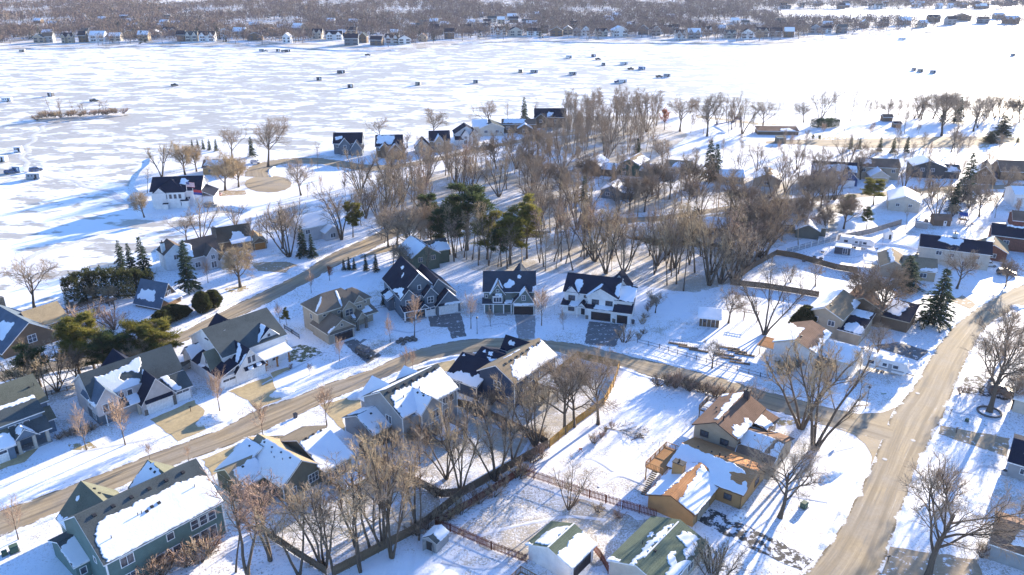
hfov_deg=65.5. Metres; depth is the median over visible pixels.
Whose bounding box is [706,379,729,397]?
bare shrub
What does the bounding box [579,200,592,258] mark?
bare tree
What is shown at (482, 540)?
picket fence
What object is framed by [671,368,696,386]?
bare shrub
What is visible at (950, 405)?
snow bank
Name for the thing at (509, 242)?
bare tree
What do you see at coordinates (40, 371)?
bare tree
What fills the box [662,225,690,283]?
bare tree
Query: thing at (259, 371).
garage door
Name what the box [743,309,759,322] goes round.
arbor frame
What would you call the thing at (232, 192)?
driveway
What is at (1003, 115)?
bare tree
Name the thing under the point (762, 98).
ice track
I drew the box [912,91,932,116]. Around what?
bare tree
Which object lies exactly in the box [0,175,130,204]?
ice track
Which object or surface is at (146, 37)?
house
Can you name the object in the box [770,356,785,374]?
bare shrub
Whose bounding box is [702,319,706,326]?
door
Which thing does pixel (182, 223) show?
bare tree
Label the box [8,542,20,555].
utility box
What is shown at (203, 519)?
window
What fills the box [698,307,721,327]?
garden shed
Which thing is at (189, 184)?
flagpole
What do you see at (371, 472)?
bare tree
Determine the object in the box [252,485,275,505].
bare shrub
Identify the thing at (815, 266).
bare tree
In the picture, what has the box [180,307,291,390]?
farmhouse
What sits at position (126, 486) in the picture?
snow bank
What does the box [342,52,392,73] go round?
ice track
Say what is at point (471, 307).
street tree
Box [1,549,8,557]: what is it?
utility box
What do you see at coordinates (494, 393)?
bare shrub
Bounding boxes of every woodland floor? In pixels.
[42,382,76,402]
[262,462,439,574]
[361,156,592,232]
[377,412,536,487]
[449,231,769,291]
[541,116,687,163]
[594,175,850,213]
[595,205,840,249]
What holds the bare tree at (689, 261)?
on the woodland floor at (639, 272)
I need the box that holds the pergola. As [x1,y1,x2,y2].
[63,295,116,315]
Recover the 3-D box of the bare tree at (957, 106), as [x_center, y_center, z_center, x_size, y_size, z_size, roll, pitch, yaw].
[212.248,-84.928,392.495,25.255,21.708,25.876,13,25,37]
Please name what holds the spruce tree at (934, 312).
on the ground at (662, 415)
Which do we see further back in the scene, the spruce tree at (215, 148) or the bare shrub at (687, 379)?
the spruce tree at (215, 148)
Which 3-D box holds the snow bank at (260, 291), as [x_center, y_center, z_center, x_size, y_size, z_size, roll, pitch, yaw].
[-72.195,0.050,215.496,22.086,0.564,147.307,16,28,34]
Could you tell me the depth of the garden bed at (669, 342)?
184.44 m
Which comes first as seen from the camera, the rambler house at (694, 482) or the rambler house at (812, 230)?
the rambler house at (694, 482)
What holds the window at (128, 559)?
in the two storey house at (154, 508)
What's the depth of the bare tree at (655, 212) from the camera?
234.78 m
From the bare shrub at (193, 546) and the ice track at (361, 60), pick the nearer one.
the bare shrub at (193, 546)
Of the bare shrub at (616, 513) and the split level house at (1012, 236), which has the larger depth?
the split level house at (1012, 236)
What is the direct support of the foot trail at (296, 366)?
on the ground at (662, 415)
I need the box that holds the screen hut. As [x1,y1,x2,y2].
[834,242,851,255]
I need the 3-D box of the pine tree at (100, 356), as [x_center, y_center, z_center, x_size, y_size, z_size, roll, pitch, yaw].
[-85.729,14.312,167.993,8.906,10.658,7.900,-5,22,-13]
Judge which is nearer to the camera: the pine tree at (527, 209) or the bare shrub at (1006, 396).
the bare shrub at (1006, 396)
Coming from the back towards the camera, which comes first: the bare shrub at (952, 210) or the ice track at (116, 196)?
the ice track at (116, 196)
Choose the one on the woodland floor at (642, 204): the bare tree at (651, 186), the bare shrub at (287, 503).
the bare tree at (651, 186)
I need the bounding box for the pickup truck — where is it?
[3,168,17,173]
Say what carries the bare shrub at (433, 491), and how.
on the woodland floor at (341, 551)
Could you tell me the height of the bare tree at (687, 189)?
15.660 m
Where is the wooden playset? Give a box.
[958,212,973,223]
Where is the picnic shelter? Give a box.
[755,126,799,134]
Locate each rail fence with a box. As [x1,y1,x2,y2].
[48,385,74,394]
[637,338,772,378]
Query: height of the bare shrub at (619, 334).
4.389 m
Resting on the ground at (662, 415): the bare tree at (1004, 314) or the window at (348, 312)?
the bare tree at (1004, 314)
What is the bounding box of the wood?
[0,0,1023,45]
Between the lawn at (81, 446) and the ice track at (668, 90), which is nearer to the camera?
the lawn at (81, 446)
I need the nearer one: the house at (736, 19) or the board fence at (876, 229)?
the board fence at (876, 229)
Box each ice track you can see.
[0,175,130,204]
[0,228,122,277]
[18,88,172,179]
[173,87,260,118]
[186,73,663,88]
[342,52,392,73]
[658,79,678,104]
[732,69,1023,111]
[902,41,920,72]
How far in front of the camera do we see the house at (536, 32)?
901.91 m
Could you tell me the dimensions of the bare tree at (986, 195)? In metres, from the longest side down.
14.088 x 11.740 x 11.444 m
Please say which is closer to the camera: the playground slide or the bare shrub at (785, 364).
the bare shrub at (785, 364)
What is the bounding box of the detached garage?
[525,521,596,574]
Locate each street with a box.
[0,221,404,381]
[0,338,892,536]
[245,132,579,176]
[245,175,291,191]
[360,240,427,257]
[596,184,1023,226]
[766,136,1023,148]
[802,285,1023,574]
[821,406,895,423]
[822,423,880,464]
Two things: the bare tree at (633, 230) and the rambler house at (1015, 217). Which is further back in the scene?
the rambler house at (1015, 217)
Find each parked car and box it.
[28,166,42,171]
[203,202,217,207]
[250,159,261,163]
[355,344,375,358]
[986,382,1010,393]
[988,260,997,266]
[996,267,1014,276]
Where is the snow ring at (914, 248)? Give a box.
[863,243,917,255]
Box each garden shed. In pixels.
[421,524,449,553]
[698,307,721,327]
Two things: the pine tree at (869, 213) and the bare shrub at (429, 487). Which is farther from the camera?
the pine tree at (869, 213)
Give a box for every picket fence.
[435,470,519,523]
[435,519,526,563]
[520,469,656,515]
[593,546,608,572]
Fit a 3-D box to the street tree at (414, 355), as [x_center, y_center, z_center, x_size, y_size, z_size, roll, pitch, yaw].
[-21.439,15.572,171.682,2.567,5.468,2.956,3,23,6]
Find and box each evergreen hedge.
[59,265,153,307]
[810,117,840,128]
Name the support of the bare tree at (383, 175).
on the woodland floor at (510, 195)
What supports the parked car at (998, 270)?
on the ground at (662, 415)
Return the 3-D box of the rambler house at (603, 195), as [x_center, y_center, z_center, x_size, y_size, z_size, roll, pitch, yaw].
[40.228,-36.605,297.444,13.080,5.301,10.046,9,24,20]
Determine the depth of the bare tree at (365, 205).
270.51 m
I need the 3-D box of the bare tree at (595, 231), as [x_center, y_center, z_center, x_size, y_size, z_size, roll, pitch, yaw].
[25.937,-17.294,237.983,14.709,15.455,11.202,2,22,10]
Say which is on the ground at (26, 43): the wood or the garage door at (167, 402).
the wood
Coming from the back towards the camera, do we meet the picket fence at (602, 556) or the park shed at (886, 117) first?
the park shed at (886, 117)
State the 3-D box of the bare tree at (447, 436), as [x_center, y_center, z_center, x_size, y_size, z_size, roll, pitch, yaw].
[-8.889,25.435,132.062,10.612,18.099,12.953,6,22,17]
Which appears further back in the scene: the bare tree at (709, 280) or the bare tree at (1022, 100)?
the bare tree at (1022, 100)
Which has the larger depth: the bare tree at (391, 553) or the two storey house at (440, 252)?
the two storey house at (440, 252)
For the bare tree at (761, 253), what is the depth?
234.21 m
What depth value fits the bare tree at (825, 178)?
281.36 m
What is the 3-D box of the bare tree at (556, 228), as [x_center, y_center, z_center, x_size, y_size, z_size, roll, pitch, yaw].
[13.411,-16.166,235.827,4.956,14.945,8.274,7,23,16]
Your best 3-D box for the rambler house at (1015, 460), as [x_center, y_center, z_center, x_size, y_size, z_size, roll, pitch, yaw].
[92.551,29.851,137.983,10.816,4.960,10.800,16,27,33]
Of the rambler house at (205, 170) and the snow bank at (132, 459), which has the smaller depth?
the snow bank at (132, 459)
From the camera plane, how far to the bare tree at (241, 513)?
113.49 m
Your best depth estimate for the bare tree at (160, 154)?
321.57 m
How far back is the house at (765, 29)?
884.18 m
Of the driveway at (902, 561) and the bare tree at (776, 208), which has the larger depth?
the bare tree at (776, 208)
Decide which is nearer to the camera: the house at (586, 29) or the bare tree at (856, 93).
the bare tree at (856, 93)
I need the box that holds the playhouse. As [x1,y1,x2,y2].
[883,228,893,239]
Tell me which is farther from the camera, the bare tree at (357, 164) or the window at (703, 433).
the bare tree at (357, 164)
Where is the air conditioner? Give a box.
[1001,469,1007,475]
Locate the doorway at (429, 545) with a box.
[426,541,431,550]
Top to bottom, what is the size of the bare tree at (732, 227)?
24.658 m
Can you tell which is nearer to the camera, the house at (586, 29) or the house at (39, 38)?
the house at (39, 38)
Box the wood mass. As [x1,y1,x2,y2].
[40,84,1023,366]
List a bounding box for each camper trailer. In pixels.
[839,234,877,249]
[862,351,913,375]
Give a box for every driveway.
[0,448,37,469]
[150,400,205,440]
[201,445,235,474]
[218,190,245,195]
[229,376,281,408]
[252,262,296,272]
[271,367,289,377]
[320,397,360,430]
[344,339,380,363]
[428,313,465,338]
[436,359,454,370]
[515,315,535,338]
[584,321,626,346]
[698,509,813,569]
[874,342,927,359]
[881,547,982,574]
[938,425,1009,455]
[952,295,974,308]
[957,374,1013,399]
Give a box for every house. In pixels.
[0,155,7,161]
[0,296,67,358]
[0,373,56,463]
[1,97,12,101]
[11,165,23,172]
[13,146,22,152]
[25,172,42,179]
[32,33,45,42]
[33,18,43,22]
[42,32,55,42]
[47,92,54,96]
[47,458,227,574]
[60,32,74,42]
[71,344,192,425]
[77,31,88,41]
[88,31,107,41]
[109,32,123,40]
[133,278,185,309]
[137,31,150,40]
[149,175,218,209]
[150,29,161,37]
[156,234,232,271]
[162,27,177,35]
[176,30,185,40]
[184,31,198,41]
[198,31,216,41]
[201,159,236,175]
[210,223,267,251]
[213,425,366,503]
[216,27,232,36]
[232,27,246,36]
[247,32,263,40]
[282,33,292,42]
[289,210,340,241]
[300,287,378,344]
[312,29,323,38]
[325,30,342,39]
[333,132,364,155]
[342,364,463,446]
[343,34,358,44]
[346,27,357,33]
[359,32,368,42]
[369,36,383,45]
[375,134,405,158]
[380,256,461,322]
[385,34,398,43]
[398,35,410,43]
[400,236,450,268]
[414,130,449,153]
[418,33,427,41]
[444,28,454,38]
[447,335,572,406]
[452,123,478,145]
[471,119,504,135]
[482,262,536,315]
[488,16,496,22]
[494,26,506,34]
[497,16,504,23]
[501,119,535,133]
[507,13,516,19]
[508,27,521,35]
[509,16,517,22]
[511,566,536,574]
[526,28,541,35]
[530,69,537,72]
[534,108,565,127]
[550,26,562,35]
[560,269,637,324]
[563,26,572,34]
[567,71,576,74]
[573,28,581,35]
[581,26,589,35]
[583,154,619,176]
[595,28,607,36]
[599,180,634,199]
[606,516,707,574]
[610,25,627,36]
[618,79,626,82]
[620,61,627,64]
[620,153,656,176]
[638,24,648,34]
[642,437,767,526]
[649,25,660,35]
[665,159,691,173]
[674,29,686,38]
[687,28,700,38]
[692,386,794,478]
[700,217,730,237]
[701,26,712,34]
[718,169,744,183]
[723,30,735,37]
[730,17,739,23]
[739,28,753,38]
[753,167,781,187]
[755,27,768,37]
[757,320,864,375]
[769,27,782,36]
[780,214,828,239]
[783,27,794,37]
[808,24,820,32]
[809,289,875,345]
[811,160,858,186]
[820,25,832,32]
[836,24,847,32]
[837,3,845,8]
[850,284,919,332]
[855,158,900,182]
[862,248,937,281]
[874,3,882,8]
[886,186,921,212]
[897,17,911,25]
[906,155,960,178]
[915,218,928,228]
[917,20,928,26]
[917,231,992,270]
[926,14,940,21]
[935,3,943,8]
[943,16,956,24]
[952,13,971,20]
[969,160,997,184]
[976,16,989,23]
[978,235,1008,261]
[980,3,987,8]
[988,223,1023,252]
[988,510,1023,570]
[991,12,1004,18]
[991,160,1023,180]
[1001,15,1019,23]
[1003,185,1023,206]
[1007,433,1023,480]
[1008,210,1023,225]
[1012,377,1023,414]
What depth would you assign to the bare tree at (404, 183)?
264.07 m
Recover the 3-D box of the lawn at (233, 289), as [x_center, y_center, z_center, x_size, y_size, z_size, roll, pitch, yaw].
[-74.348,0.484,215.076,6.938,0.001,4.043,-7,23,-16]
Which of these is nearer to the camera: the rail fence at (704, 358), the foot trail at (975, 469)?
the foot trail at (975, 469)
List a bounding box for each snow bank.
[0,230,412,383]
[0,336,802,509]
[0,352,796,540]
[6,218,401,369]
[268,135,570,176]
[817,282,1023,550]
[893,305,1023,541]
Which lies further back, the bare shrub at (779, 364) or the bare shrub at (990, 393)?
the bare shrub at (779, 364)
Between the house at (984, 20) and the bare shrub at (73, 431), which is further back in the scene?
the house at (984, 20)
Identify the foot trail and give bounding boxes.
[74,437,151,453]
[230,274,286,282]
[262,352,325,384]
[311,512,381,527]
[380,327,424,332]
[391,483,434,508]
[441,561,507,569]
[470,515,605,539]
[483,323,514,327]
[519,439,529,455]
[544,457,613,478]
[598,474,651,487]
[664,327,710,356]
[744,278,799,285]
[760,483,826,502]
[801,446,853,473]
[815,233,918,257]
[954,411,1007,424]
[958,465,1001,481]
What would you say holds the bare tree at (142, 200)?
on the ground at (662, 415)
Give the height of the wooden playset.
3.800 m
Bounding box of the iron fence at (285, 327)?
[284,325,299,338]
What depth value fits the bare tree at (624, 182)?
277.78 m
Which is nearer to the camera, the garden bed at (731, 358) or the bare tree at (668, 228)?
the garden bed at (731, 358)
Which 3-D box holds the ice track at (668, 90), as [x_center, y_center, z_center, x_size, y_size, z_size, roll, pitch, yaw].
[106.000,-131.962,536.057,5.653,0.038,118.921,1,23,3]
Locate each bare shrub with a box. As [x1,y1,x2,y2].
[29,113,43,119]
[50,429,67,439]
[57,113,66,117]
[60,425,73,436]
[61,426,81,435]
[63,297,103,326]
[74,425,89,434]
[85,419,102,430]
[93,302,130,329]
[100,109,110,114]
[135,549,171,574]
[140,549,179,574]
[155,547,187,571]
[168,538,203,567]
[178,536,217,564]
[181,526,231,555]
[220,475,251,497]
[225,476,252,502]
[244,487,276,508]
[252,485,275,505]
[279,495,300,510]
[287,490,310,511]
[305,486,321,503]
[353,422,384,447]
[375,425,396,444]
[382,423,398,442]
[402,515,426,537]
[404,425,427,441]
[415,425,435,444]
[421,516,434,530]
[422,480,438,490]
[425,419,444,440]
[427,483,449,497]
[429,503,461,520]
[431,503,447,523]
[449,493,477,514]
[461,400,477,411]
[461,483,494,504]
[466,404,484,416]
[470,393,493,407]
[473,407,490,417]
[480,386,499,404]
[480,480,507,497]
[485,412,494,423]
[491,416,507,427]
[497,472,508,488]
[498,417,508,432]
[507,423,520,433]
[507,455,529,481]
[516,457,537,473]
[525,447,540,463]
[531,425,546,439]
[531,442,549,458]
[536,385,550,405]
[537,431,552,440]
[588,433,599,443]
[591,501,605,514]
[594,431,606,438]
[610,508,627,518]
[614,324,635,342]
[635,331,641,338]
[638,315,646,324]
[648,372,673,386]
[660,372,671,386]
[665,369,685,388]
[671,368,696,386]
[677,375,693,388]
[678,378,699,391]
[682,375,703,388]
[691,536,733,574]
[692,381,713,392]
[696,382,713,396]
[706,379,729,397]
[707,383,724,395]
[714,384,738,393]
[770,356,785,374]
[772,357,800,375]
[815,353,831,371]
[908,184,918,191]
[926,175,948,196]
[943,182,961,196]
[943,203,961,216]
[948,193,965,203]
[956,385,969,393]
[963,385,974,393]
[975,544,990,558]
[976,539,989,552]
[987,387,1001,394]
[1000,391,1010,398]
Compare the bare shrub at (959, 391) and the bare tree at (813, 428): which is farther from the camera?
the bare shrub at (959, 391)
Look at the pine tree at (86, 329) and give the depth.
167.14 m
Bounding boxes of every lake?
[0,30,1023,309]
[790,11,1023,19]
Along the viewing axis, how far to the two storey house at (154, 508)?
116.59 m
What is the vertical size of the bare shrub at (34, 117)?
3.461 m
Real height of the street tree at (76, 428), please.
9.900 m
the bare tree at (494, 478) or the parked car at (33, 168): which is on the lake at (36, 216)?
the parked car at (33, 168)
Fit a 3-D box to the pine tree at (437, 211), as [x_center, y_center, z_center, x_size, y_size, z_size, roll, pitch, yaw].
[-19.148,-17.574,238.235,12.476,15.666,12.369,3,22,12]
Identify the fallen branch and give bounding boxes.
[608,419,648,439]
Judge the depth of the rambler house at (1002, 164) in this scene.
320.46 m
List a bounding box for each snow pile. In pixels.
[196,411,230,426]
[269,388,293,397]
[286,265,308,272]
[287,270,298,274]
[347,389,362,399]
[360,338,380,346]
[726,509,747,521]
[819,467,843,481]
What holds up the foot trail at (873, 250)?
on the ground at (662, 415)
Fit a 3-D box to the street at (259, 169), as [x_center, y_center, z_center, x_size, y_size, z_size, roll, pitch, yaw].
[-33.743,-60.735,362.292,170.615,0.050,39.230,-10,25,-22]
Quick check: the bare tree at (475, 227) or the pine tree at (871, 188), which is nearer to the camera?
the bare tree at (475, 227)
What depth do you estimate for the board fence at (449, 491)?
132.22 m
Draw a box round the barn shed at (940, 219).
[930,213,951,225]
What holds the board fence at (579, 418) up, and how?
on the ground at (662, 415)
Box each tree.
[0,251,61,307]
[0,337,36,381]
[0,343,53,386]
[0,351,41,379]
[0,493,25,539]
[19,346,84,391]
[29,356,52,396]
[32,330,65,383]
[50,322,94,373]
[54,98,61,113]
[54,343,89,377]
[58,308,105,368]
[68,401,89,449]
[77,284,97,297]
[80,332,125,365]
[88,329,139,354]
[97,284,117,296]
[98,99,109,109]
[100,389,130,444]
[112,240,127,271]
[117,318,158,353]
[117,342,146,356]
[124,243,138,268]
[126,191,148,217]
[134,323,168,347]
[135,237,156,275]
[136,317,183,349]
[144,166,151,192]
[145,138,174,176]
[163,139,194,174]
[163,212,196,239]
[174,240,203,294]
[182,144,201,171]
[183,196,220,236]
[199,466,292,574]
[201,258,209,280]
[204,147,247,190]
[206,140,211,150]
[206,366,226,410]
[213,139,217,151]
[215,240,255,287]
[218,122,253,157]
[221,200,247,224]
[223,464,257,572]
[226,155,246,186]
[227,472,285,561]
[247,114,295,166]
[247,136,257,156]
[249,393,268,434]
[250,479,333,574]
[253,196,309,257]
[261,464,350,569]
[262,199,302,248]
[273,300,281,320]
[279,157,316,195]
[279,307,289,324]
[289,481,339,574]
[295,226,308,258]
[304,269,313,292]
[306,234,318,258]
[310,181,360,239]
[310,377,335,425]
[315,450,354,547]
[323,450,379,573]
[327,266,332,280]
[331,430,417,547]
[333,336,345,360]
[337,439,382,547]
[339,149,378,189]
[340,177,348,195]
[341,153,384,196]
[341,201,363,236]
[341,259,345,270]
[342,428,410,516]
[346,257,351,270]
[348,177,380,213]
[349,184,378,218]
[351,258,357,270]
[355,418,422,558]
[360,206,401,246]
[361,116,389,134]
[362,161,407,198]
[362,183,396,223]
[362,255,369,270]
[370,150,404,176]
[370,177,407,217]
[371,254,379,272]
[373,207,433,240]
[375,205,423,244]
[381,163,392,205]
[382,164,415,194]
[382,419,438,523]
[383,313,394,341]
[387,239,413,265]
[388,207,431,243]
[389,166,397,209]
[394,160,405,208]
[397,176,435,205]
[397,178,409,220]
[399,347,408,365]
[401,129,412,147]
[404,392,474,479]
[405,199,440,239]
[406,348,416,364]
[407,292,422,335]
[408,434,434,540]
[410,138,444,180]
[413,160,436,188]
[415,191,438,237]
[419,393,486,491]
[422,238,436,266]
[423,108,449,130]
[424,209,444,236]
[426,203,466,254]
[430,135,462,164]
[438,144,468,182]
[439,203,466,257]
[440,181,497,250]
[443,205,453,254]
[444,217,461,261]
[449,146,470,193]
[453,158,482,192]
[455,387,523,481]
[459,149,492,185]
[460,140,470,184]
[460,211,473,256]
[464,293,478,328]
[466,200,486,259]
[467,100,497,119]
[469,208,501,259]
[470,204,486,259]
[471,211,480,265]
[472,209,500,265]
[474,159,511,196]
[477,129,504,168]
[480,204,531,264]
[486,305,493,325]
[487,226,509,266]
[490,371,554,446]
[497,227,506,266]
[498,371,553,459]
[500,124,534,168]
[503,223,518,268]
[508,345,605,434]
[509,193,545,258]
[511,147,546,189]
[512,179,554,218]
[515,151,550,190]
[516,175,542,202]
[517,138,547,175]
[520,97,529,118]
[525,119,548,149]
[529,214,553,262]
[530,202,543,266]
[532,348,610,427]
[533,286,551,325]
[535,192,546,229]
[538,154,560,189]
[540,132,584,170]
[542,155,578,198]
[542,187,569,225]
[548,212,564,256]
[548,452,593,509]
[553,197,566,260]
[553,202,575,261]
[554,169,564,209]
[555,206,574,270]
[559,180,596,229]
[559,307,566,324]
[560,343,624,424]
[561,209,613,261]
[565,208,582,263]
[566,178,605,223]
[568,151,608,182]
[576,213,598,255]
[577,204,619,254]
[579,176,588,202]
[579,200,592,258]
[584,188,598,208]
[585,193,602,246]
[586,196,595,247]
[586,215,634,273]
[590,205,623,241]
[593,105,631,143]
[597,122,624,157]
[600,208,651,271]
[602,202,613,261]
[603,202,625,258]
[605,176,632,209]
[611,168,650,209]
[628,221,646,269]
[629,94,664,131]
[630,217,637,255]
[633,211,686,265]
[634,138,641,154]
[636,172,661,211]
[637,218,668,270]
[638,160,674,198]
[639,156,667,194]
[644,202,655,250]
[645,220,675,274]
[645,286,667,312]
[648,138,674,163]
[648,202,660,255]
[650,197,697,255]
[652,213,692,268]
[653,159,687,198]
[653,195,675,256]
[656,207,684,264]
[657,225,669,284]
[659,107,670,129]
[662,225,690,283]
[664,203,676,260]
[665,219,677,276]
[666,94,698,131]
[666,204,691,270]
[671,219,687,273]
[676,152,715,195]
[676,200,705,255]
[677,154,706,180]
[677,199,705,272]
[678,169,705,205]
[680,203,706,264]
[683,218,700,290]
[686,186,707,254]
[686,213,737,285]
[686,539,757,574]
[687,154,721,192]
[688,97,701,113]
[688,182,717,213]
[690,90,728,136]
[690,216,734,274]
[697,140,717,181]
[701,338,727,368]
[704,215,762,283]
[706,202,727,263]
[706,223,762,279]
[707,144,722,181]
[712,104,723,123]
[713,210,761,260]
[714,190,748,263]
[716,179,742,210]
[717,170,765,204]
[719,173,746,202]
[720,285,750,323]
[721,199,745,276]
[722,193,793,258]
[723,198,770,255]
[724,107,743,129]
[724,110,731,131]
[726,91,747,122]
[726,252,816,335]
[727,209,778,270]
[729,148,751,168]
[730,95,763,133]
[730,181,760,206]
[731,214,756,282]
[732,217,775,263]
[734,215,748,270]
[736,431,835,518]
[739,191,793,241]
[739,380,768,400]
[743,198,799,258]
[745,198,795,244]
[745,219,773,266]
[746,142,772,169]
[746,186,786,212]
[747,99,786,125]
[753,213,766,261]
[753,342,871,430]
[756,201,798,256]
[761,159,790,193]
[767,183,808,212]
[769,157,806,192]
[770,191,792,231]
[771,329,887,450]
[783,264,796,281]
[787,192,821,223]
[788,189,813,211]
[789,169,835,210]
[792,139,809,168]
[792,161,825,196]
[793,100,812,122]
[795,169,821,199]
[799,260,826,286]
[801,147,838,174]
[808,167,841,207]
[811,89,844,117]
[811,199,837,232]
[812,160,842,193]
[815,165,845,202]
[826,157,858,199]
[831,89,836,121]
[831,136,870,161]
[831,191,867,228]
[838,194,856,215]
[840,261,882,294]
[845,151,873,179]
[847,135,852,149]
[848,260,930,316]
[850,91,860,121]
[859,146,885,157]
[860,177,887,204]
[861,206,874,228]
[861,322,897,352]
[877,100,896,113]
[877,135,882,151]
[885,254,926,293]
[889,137,896,153]
[892,157,918,186]
[892,446,1023,574]
[895,123,901,131]
[903,136,909,152]
[909,140,918,155]
[910,99,928,118]
[912,90,941,119]
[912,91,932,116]
[915,269,957,332]
[917,92,950,118]
[917,184,956,213]
[920,94,970,135]
[922,140,934,156]
[935,87,962,119]
[939,246,983,288]
[944,182,961,213]
[946,127,968,151]
[949,153,977,203]
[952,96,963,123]
[952,98,971,113]
[957,307,1023,412]
[958,171,987,208]
[960,93,973,117]
[962,99,993,131]
[963,94,996,119]
[963,179,1000,216]
[969,106,986,127]
[970,329,1022,380]
[978,131,999,143]
[984,97,1000,116]
[985,146,996,163]
[985,299,1023,339]
[988,115,1016,136]
[989,89,1014,117]
[994,94,1014,117]
[997,162,1023,196]
[998,256,1023,285]
[1000,96,1015,117]
[1001,372,1023,409]
[1005,93,1023,117]
[1007,94,1023,121]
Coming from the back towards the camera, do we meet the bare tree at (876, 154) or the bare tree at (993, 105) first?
the bare tree at (993, 105)
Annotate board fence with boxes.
[261,531,326,574]
[333,439,549,574]
[359,442,460,497]
[458,399,547,442]
[550,361,619,445]
[558,351,618,369]
[730,250,776,284]
[731,279,818,296]
[776,249,857,271]
[837,219,901,240]
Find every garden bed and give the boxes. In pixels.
[668,340,687,345]
[678,343,697,348]
[689,346,708,352]
[720,344,738,349]
[721,354,741,360]
[727,346,746,353]
[729,358,749,364]
[735,350,754,356]
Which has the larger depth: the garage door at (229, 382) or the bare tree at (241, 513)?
the garage door at (229, 382)
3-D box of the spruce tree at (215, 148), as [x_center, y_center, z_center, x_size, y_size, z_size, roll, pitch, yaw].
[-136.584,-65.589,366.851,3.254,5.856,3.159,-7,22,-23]
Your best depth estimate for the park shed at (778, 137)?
383.00 m
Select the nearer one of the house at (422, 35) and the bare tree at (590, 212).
the bare tree at (590, 212)
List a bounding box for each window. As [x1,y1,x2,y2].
[27,333,37,343]
[79,565,87,574]
[102,401,113,413]
[119,552,134,568]
[126,388,132,395]
[126,570,136,574]
[164,548,172,563]
[166,531,174,541]
[172,543,181,557]
[190,518,199,530]
[191,533,200,546]
[195,262,200,267]
[199,514,207,526]
[200,528,209,541]
[207,509,216,521]
[208,523,217,537]
[211,261,216,267]
[247,356,251,363]
[251,354,255,362]
[308,470,318,482]
[345,308,353,316]
[385,414,391,424]
[427,296,433,302]
[428,419,437,429]
[433,408,438,417]
[442,396,447,404]
[493,297,501,301]
[568,295,574,300]
[592,299,598,304]
[605,301,612,305]
[687,561,693,572]
[700,429,708,437]
[720,438,728,446]
[723,492,731,500]
[754,476,759,487]
[827,320,834,326]
[842,248,847,254]
[919,273,926,277]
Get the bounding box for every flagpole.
[185,181,194,206]
[193,190,201,207]
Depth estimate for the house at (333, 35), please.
856.93 m
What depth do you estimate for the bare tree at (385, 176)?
280.37 m
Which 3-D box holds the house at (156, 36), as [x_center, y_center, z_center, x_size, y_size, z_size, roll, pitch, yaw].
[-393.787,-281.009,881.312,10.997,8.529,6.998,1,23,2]
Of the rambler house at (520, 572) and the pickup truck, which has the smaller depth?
the rambler house at (520, 572)
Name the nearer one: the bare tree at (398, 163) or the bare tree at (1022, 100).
the bare tree at (398, 163)
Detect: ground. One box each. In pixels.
[0,0,1023,51]
[0,105,1023,574]
[38,113,127,122]
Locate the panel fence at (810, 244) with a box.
[786,234,837,251]
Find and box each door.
[0,449,9,463]
[146,396,173,413]
[175,388,190,402]
[222,375,236,389]
[246,365,265,380]
[254,242,265,249]
[334,328,353,342]
[422,541,426,550]
[426,306,435,315]
[439,304,457,314]
[513,306,533,314]
[573,551,591,574]
[590,311,610,321]
[616,314,627,323]
[696,499,709,522]
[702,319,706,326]
[710,320,715,327]
[841,180,854,185]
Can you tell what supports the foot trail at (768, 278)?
on the ground at (662, 415)
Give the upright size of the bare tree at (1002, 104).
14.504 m
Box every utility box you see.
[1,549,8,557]
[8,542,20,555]
[799,500,808,510]
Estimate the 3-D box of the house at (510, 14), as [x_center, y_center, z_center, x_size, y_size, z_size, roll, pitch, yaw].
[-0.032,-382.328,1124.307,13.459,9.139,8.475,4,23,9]
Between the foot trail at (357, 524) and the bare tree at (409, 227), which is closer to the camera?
the foot trail at (357, 524)
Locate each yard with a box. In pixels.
[450,482,647,566]
[479,365,612,439]
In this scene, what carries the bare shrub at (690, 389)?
on the ground at (662, 415)
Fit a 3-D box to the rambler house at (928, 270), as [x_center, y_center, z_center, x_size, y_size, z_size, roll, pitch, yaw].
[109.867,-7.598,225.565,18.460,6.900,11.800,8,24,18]
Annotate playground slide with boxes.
[714,117,741,127]
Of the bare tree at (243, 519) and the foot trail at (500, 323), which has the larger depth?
the foot trail at (500, 323)
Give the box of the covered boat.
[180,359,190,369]
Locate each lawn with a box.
[68,442,96,449]
[224,286,248,291]
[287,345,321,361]
[696,115,793,124]
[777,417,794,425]
[809,137,853,138]
[950,144,989,148]
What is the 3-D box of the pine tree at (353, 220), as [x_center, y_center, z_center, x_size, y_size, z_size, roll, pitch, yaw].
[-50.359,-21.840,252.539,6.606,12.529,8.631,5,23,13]
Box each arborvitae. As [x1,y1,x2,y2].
[150,309,175,325]
[161,303,187,321]
[171,305,193,317]
[190,290,212,313]
[203,289,223,308]
[787,312,807,322]
[794,304,816,322]
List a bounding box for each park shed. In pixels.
[775,135,786,142]
[880,114,893,121]
[891,121,901,127]
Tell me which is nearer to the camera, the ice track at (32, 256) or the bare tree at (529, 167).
the ice track at (32, 256)
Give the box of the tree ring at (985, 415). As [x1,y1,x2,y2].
[976,405,1002,417]
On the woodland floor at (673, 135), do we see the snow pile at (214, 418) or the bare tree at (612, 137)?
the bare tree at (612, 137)
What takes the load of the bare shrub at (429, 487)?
on the woodland floor at (341, 551)
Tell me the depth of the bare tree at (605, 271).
221.43 m
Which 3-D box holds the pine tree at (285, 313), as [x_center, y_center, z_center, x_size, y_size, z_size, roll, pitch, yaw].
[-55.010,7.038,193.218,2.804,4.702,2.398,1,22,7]
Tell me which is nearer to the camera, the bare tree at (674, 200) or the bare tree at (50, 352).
the bare tree at (50, 352)
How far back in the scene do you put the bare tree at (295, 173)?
294.76 m

